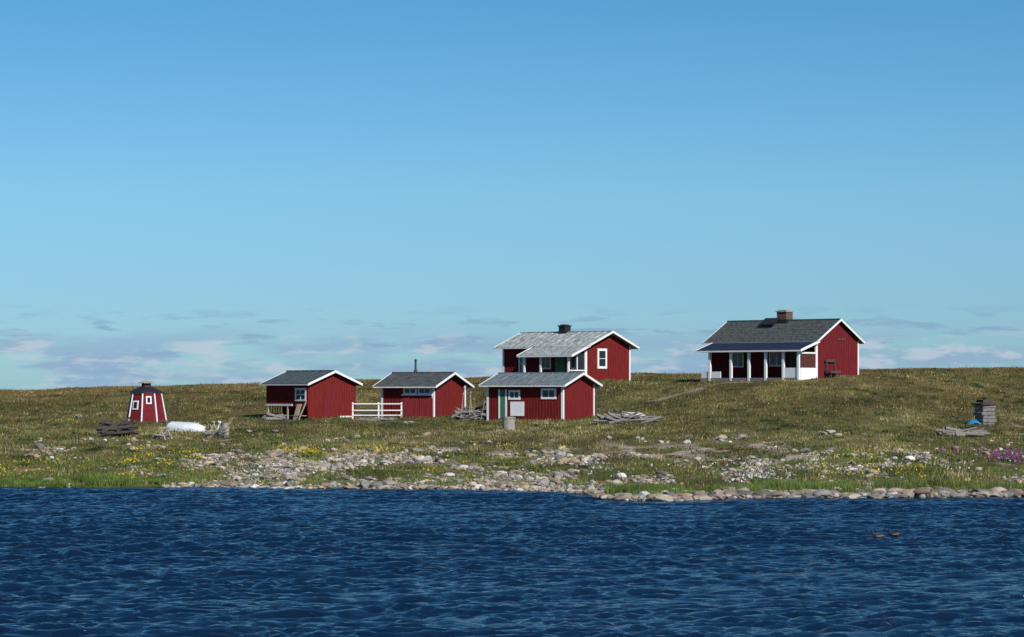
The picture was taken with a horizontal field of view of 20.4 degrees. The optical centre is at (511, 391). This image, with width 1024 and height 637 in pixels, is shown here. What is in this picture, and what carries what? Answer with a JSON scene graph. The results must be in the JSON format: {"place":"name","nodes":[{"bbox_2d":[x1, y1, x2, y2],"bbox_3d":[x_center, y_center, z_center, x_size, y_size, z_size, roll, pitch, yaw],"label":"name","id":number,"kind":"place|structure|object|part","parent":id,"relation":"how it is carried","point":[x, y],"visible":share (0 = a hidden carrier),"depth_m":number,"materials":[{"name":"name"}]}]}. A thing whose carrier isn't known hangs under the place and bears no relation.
{"place":"outdoors","nodes":[
{"label":"outdoors","id":0,"kind":"place"},
{"bbox_2d":[221,423,228,436],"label":"barrel","id":1,"kind":"object","parent":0,"point":[224,425],"visible":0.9,"depth_m":148.59,"materials":[{"name":"concrete"}]},
{"bbox_2d":[0,486,1023,636],"bbox_3d":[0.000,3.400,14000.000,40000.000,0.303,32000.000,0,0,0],"label":"sea water","id":2,"kind":"structure","parent":0,"point":[197,561],"depth_m":55.78,"materials":[{"name":"blue liquid"}]},
{"bbox_2d":[870,530,886,537],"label":"duck","id":3,"kind":"object","parent":2,"relation":"on","point":[878,535],"visible":1,"depth_m":65.48},
{"bbox_2d":[886,528,901,536],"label":"duck","id":4,"kind":"object","parent":2,"relation":"on","point":[894,534],"visible":1,"depth_m":66.37},
{"bbox_2d":[0,365,1023,495],"bbox_3d":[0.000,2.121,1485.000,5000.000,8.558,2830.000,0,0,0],"label":"ground terrain","id":5,"kind":"structure","parent":0,"point":[630,447],"depth_m":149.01,"materials":[{"name":"green plant"}]},
{"bbox_2d":[95,417,138,436],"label":"log pile","id":6,"kind":"object","parent":5,"relation":"on","point":[113,429],"visible":0.96,"depth_m":144.87,"materials":[{"name":"grey wood"}]},
{"bbox_2d":[126,379,166,421],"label":"wooden lighthouse","id":7,"kind":"object","parent":5,"relation":"on","point":[146,403],"visible":0.86,"depth_m":177.14,"materials":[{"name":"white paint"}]},
{"bbox_2d":[152,422,170,439],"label":"driftwood pile","id":8,"kind":"object","parent":5,"relation":"on","point":[166,435],"visible":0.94,"depth_m":144.26,"materials":[{"name":"grey wood"}]},
{"bbox_2d":[157,427,171,439],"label":"sawhorse","id":9,"kind":"object","parent":5,"relation":"on","point":[161,428],"visible":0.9,"depth_m":144.22,"materials":[{"name":"grey wood"}]},
{"bbox_2d":[165,421,205,431],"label":"overturned rowboat","id":10,"kind":"object","parent":5,"relation":"on","point":[174,425],"visible":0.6,"depth_m":154.60,"materials":[{"name":"paint"}]},
{"bbox_2d":[207,421,219,436],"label":"sawhorse","id":11,"kind":"object","parent":5,"relation":"on","point":[213,422],"visible":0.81,"depth_m":147.64,"materials":[{"name":"grey wood"}]},
{"bbox_2d":[203,417,233,437],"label":"plank stack","id":12,"kind":"object","parent":5,"relation":"on","point":[219,431],"visible":0.8,"depth_m":147.66,"materials":[{"name":"grey wood"}]},
{"bbox_2d":[262,412,287,419],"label":"plank stack","id":13,"kind":"object","parent":5,"relation":"on","point":[269,416],"visible":0.88,"depth_m":177.59,"materials":[{"name":"grey wood"}]},
{"bbox_2d":[260,370,362,419],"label":"boat shed","id":14,"kind":"object","parent":5,"relation":"on","point":[306,394],"visible":0.7,"depth_m":179.52,"materials":[{"name":"red wood"}]},
{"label":"window glass","id":15,"kind":"part","parent":14,"relation":"part of","materials":[{"name":"glass"}]},
{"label":"window frame","id":16,"kind":"part","parent":14,"relation":"part of","materials":[{"name":"white paint"}]},
{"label":"side door","id":17,"kind":"part","parent":14,"relation":"part of","materials":[{"name":"red wood"}]},
{"bbox_2d":[352,402,401,418],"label":"white rail fence","id":18,"kind":"object","parent":5,"relation":"on","point":[353,410],"visible":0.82,"depth_m":175.98,"materials":[{"name":"paint"}]},
{"bbox_2d":[357,417,396,421],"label":"driftwood pile","id":19,"kind":"object","parent":5,"relation":"on","point":[379,419],"visible":0.99,"depth_m":171.82,"materials":[{"name":"grey wood"}]},
{"bbox_2d":[161,479,606,499],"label":"waterline stones","id":20,"kind":"object","parent":5,"relation":"on","point":[329,485],"visible":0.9,"depth_m":100.05,"materials":[{"name":"grey stone"}]},
{"bbox_2d":[402,398,432,417],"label":"plank fence","id":21,"kind":"object","parent":5,"relation":"on","point":[409,406],"visible":0.63,"depth_m":176.50,"materials":[{"name":"red wood"}]},
{"bbox_2d":[372,359,473,416],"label":"sauna cottage","id":22,"kind":"structure","parent":5,"relation":"on","point":[444,390],"depth_m":179.45,"materials":[{"name":"wood"}]},
{"bbox_2d":[405,389,414,392],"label":"window glass","id":23,"kind":"structure","parent":22,"relation":"in","point":[406,390],"depth_m":178.84,"materials":[{"name":"black glass"}]},
{"bbox_2d":[403,388,416,393],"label":"window frame","id":24,"kind":"structure","parent":22,"relation":"in","point":[403,388],"depth_m":178.82,"materials":[{"name":"white paint"}]},
{"bbox_2d":[419,389,429,392],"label":"window glass","id":25,"kind":"structure","parent":22,"relation":"in","point":[420,390],"depth_m":178.32,"materials":[{"name":"black glass"}]},
{"bbox_2d":[418,388,430,393],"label":"window frame","id":26,"kind":"structure","parent":22,"relation":"in","point":[418,388],"depth_m":178.27,"materials":[{"name":"white paint"}]},
{"bbox_2d":[437,388,441,415],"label":"plank door","id":27,"kind":"structure","parent":22,"relation":"in","point":[439,390],"depth_m":178.53,"materials":[{"name":"red wood"}]},
{"bbox_2d":[0,418,933,478],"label":"yellow wildflowers","id":28,"kind":"object","parent":5,"relation":"on","point":[316,450],"visible":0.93,"depth_m":117.56,"materials":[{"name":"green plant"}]},
{"bbox_2d":[451,403,486,419],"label":"driftwood pile","id":29,"kind":"object","parent":5,"relation":"on","point":[464,415],"visible":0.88,"depth_m":174.99,"materials":[{"name":"grey wood"}]},
{"bbox_2d":[502,417,515,429],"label":"concrete well ring","id":30,"kind":"object","parent":5,"relation":"on","point":[508,423],"visible":0.87,"depth_m":157.20,"materials":[{"name":"grey concrete"}]},
{"bbox_2d":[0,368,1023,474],"bbox_3d":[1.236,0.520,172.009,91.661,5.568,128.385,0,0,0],"label":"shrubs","id":31,"kind":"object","parent":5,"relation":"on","point":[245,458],"visible":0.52,"depth_m":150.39,"materials":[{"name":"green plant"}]},
{"bbox_2d":[12,415,1023,468],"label":"reddish sorrel","id":32,"kind":"object","parent":5,"relation":"on","point":[212,439],"visible":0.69,"depth_m":132.43,"materials":[{"name":"red plant"}]},
{"bbox_2d":[21,431,1019,462],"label":"field stones","id":33,"kind":"object","parent":5,"relation":"on","point":[437,458],"visible":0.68,"depth_m":129.17,"materials":[{"name":"grey stone"}]},
{"bbox_2d":[24,446,1023,500],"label":"shore rocks","id":34,"kind":"object","parent":5,"relation":"on","point":[543,481],"visible":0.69,"depth_m":109.14,"materials":[{"name":"grey stone"}]},
{"bbox_2d":[479,372,602,420],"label":"storage cottage","id":35,"kind":"structure","parent":5,"relation":"on","point":[543,395],"depth_m":173.54,"materials":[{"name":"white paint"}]},
{"bbox_2d":[500,389,504,417],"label":"green door","id":36,"kind":"structure","parent":35,"relation":"in","point":[502,391],"depth_m":174.06,"materials":[{"name":"paint"}]},
{"bbox_2d":[510,392,517,397],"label":"window glass","id":37,"kind":"structure","parent":35,"relation":"in","point":[511,393],"depth_m":173.68,"materials":[{"name":"glass"}]},
{"bbox_2d":[508,390,519,399],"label":"window frame","id":38,"kind":"structure","parent":35,"relation":"in","point":[509,391],"depth_m":173.63,"materials":[{"name":"white paint"}]},
{"bbox_2d":[510,402,523,415],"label":"white hatch door","id":39,"kind":"structure","parent":35,"relation":"in","point":[516,408],"depth_m":173.53,"materials":[{"name":"paint"}]},
{"bbox_2d":[543,390,553,396],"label":"window glass","id":40,"kind":"structure","parent":35,"relation":"in","point":[545,392],"depth_m":172.47,"materials":[{"name":"black glass"}]},
{"bbox_2d":[541,388,555,398],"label":"window frame","id":41,"kind":"structure","parent":35,"relation":"in","point":[542,389],"depth_m":172.45,"materials":[{"name":"white paint"}]},
{"bbox_2d":[556,451,566,455],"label":"boulder","id":42,"kind":"object","parent":5,"relation":"on","point":[564,453],"visible":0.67,"depth_m":124.38,"materials":[{"name":"white stone"}]},
{"bbox_2d":[493,324,638,379],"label":"cottage","id":43,"kind":"structure","parent":5,"relation":"on","point":[599,355],"depth_m":205.25,"materials":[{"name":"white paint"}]},
{"bbox_2d":[520,357,521,371],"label":"window glass","id":44,"kind":"structure","parent":43,"relation":"in","point":[520,357],"depth_m":206.82,"materials":[{"name":"grey glass"}]},
{"bbox_2d":[519,357,522,371],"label":"window frame","id":45,"kind":"structure","parent":43,"relation":"in","point":[519,357],"depth_m":206.82,"materials":[{"name":"white paint"}]},
{"bbox_2d":[542,357,549,367],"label":"window glass","id":46,"kind":"structure","parent":43,"relation":"in","point":[543,358],"depth_m":205.29,"materials":[{"name":"grey glass"}]},
{"bbox_2d":[542,357,550,368],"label":"window frame","id":47,"kind":"structure","parent":43,"relation":"in","point":[545,357],"depth_m":205.24,"materials":[{"name":"white paint"}]},
{"bbox_2d":[555,357,564,371],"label":"front door","id":48,"kind":"structure","parent":43,"relation":"in","point":[559,361],"depth_m":204.46,"materials":[{"name":"green paint"}]},
{"bbox_2d":[571,355,575,367],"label":"window glass","id":49,"kind":"structure","parent":43,"relation":"in","point":[573,359],"depth_m":203.69,"materials":[{"name":"black glass"}]},
{"bbox_2d":[599,351,604,365],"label":"window glass","id":50,"kind":"structure","parent":43,"relation":"in","point":[601,353],"depth_m":204.39,"materials":[{"name":"black glass"}]},
{"bbox_2d":[597,348,606,368],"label":"window frame","id":51,"kind":"structure","parent":43,"relation":"in","point":[598,349],"depth_m":204.29,"materials":[{"name":"white paint"}]},
{"bbox_2d":[211,452,1023,484],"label":"white wildflowers","id":52,"kind":"object","parent":5,"relation":"on","point":[760,476],"visible":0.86,"depth_m":108.53,"materials":[{"name":"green plant"}]},
{"bbox_2d":[593,409,663,423],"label":"driftwood pile","id":53,"kind":"object","parent":5,"relation":"on","point":[610,418],"visible":0.85,"depth_m":160.00,"materials":[{"name":"grey wood"}]},
{"bbox_2d":[695,310,864,381],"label":"veranda cottage","id":54,"kind":"structure","parent":5,"relation":"on","point":[784,345],"depth_m":192.41,"materials":[{"name":"red wood"}]},
{"bbox_2d":[733,353,741,365],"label":"window glass","id":55,"kind":"structure","parent":54,"relation":"in","point":[734,354],"depth_m":194.13,"materials":[{"name":"grey glass"}]},
{"bbox_2d":[733,352,743,366],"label":"window frame","id":56,"kind":"structure","parent":54,"relation":"in","point":[733,352],"depth_m":193.84,"materials":[{"name":"white paint"}]},
{"bbox_2d":[769,352,781,365],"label":"window frame","id":57,"kind":"structure","parent":54,"relation":"in","point":[769,352],"depth_m":192.05,"materials":[{"name":"white paint"}]},
{"bbox_2d":[770,353,781,364],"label":"window glass","id":58,"kind":"structure","parent":54,"relation":"in","point":[772,355],"depth_m":192.10,"materials":[{"name":"grey glass"}]},
{"bbox_2d":[789,352,796,367],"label":"front door","id":59,"kind":"structure","parent":54,"relation":"in","point":[792,355],"depth_m":191.14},
{"bbox_2d":[582,487,1023,501],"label":"shore boulders","id":60,"kind":"object","parent":5,"relation":"on","point":[731,492],"visible":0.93,"depth_m":91.16,"materials":[{"name":"grey stone"}]},
{"bbox_2d":[816,431,826,435],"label":"boulder","id":61,"kind":"object","parent":5,"relation":"on","point":[822,433],"visible":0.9,"depth_m":141.62,"materials":[{"name":"grey stone"}]},
{"bbox_2d":[825,430,835,433],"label":"boulder","id":62,"kind":"object","parent":5,"relation":"on","point":[830,431],"visible":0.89,"depth_m":144.81,"materials":[{"name":"white stone"}]},
{"bbox_2d":[936,427,988,436],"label":"plank stack","id":63,"kind":"object","parent":5,"relation":"on","point":[970,432],"visible":0.94,"depth_m":143.57,"materials":[{"name":"grey wood"}]},
{"bbox_2d":[967,420,980,424],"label":"blue tarp","id":64,"kind":"object","parent":5,"relation":"on","point":[973,422],"visible":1,"depth_m":152.98,"materials":[{"name":"blue plastic"}]},
{"bbox_2d":[937,444,1023,463],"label":"fireweed","id":65,"kind":"object","parent":5,"relation":"on","point":[1008,453],"visible":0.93,"depth_m":117.99,"materials":[{"name":"purple plant"}]},
{"bbox_2d":[971,397,998,424],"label":"timber smoke oven","id":66,"kind":"object","parent":5,"relation":"on","point":[983,409],"visible":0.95,"depth_m":156.44,"materials":[{"name":"grey wood"}]},
{"bbox_2d":[0,466,1023,494],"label":"shore grass","id":67,"kind":"structure","parent":0,"point":[95,480],"depth_m":101.07,"materials":[{"name":"green plant"}]},
{"bbox_2d":[0,0,1023,389],"label":"sky","id":68,"kind":"structure","parent":0,"point":[192,192],"materials":[{"name":"blue"}]}
]}

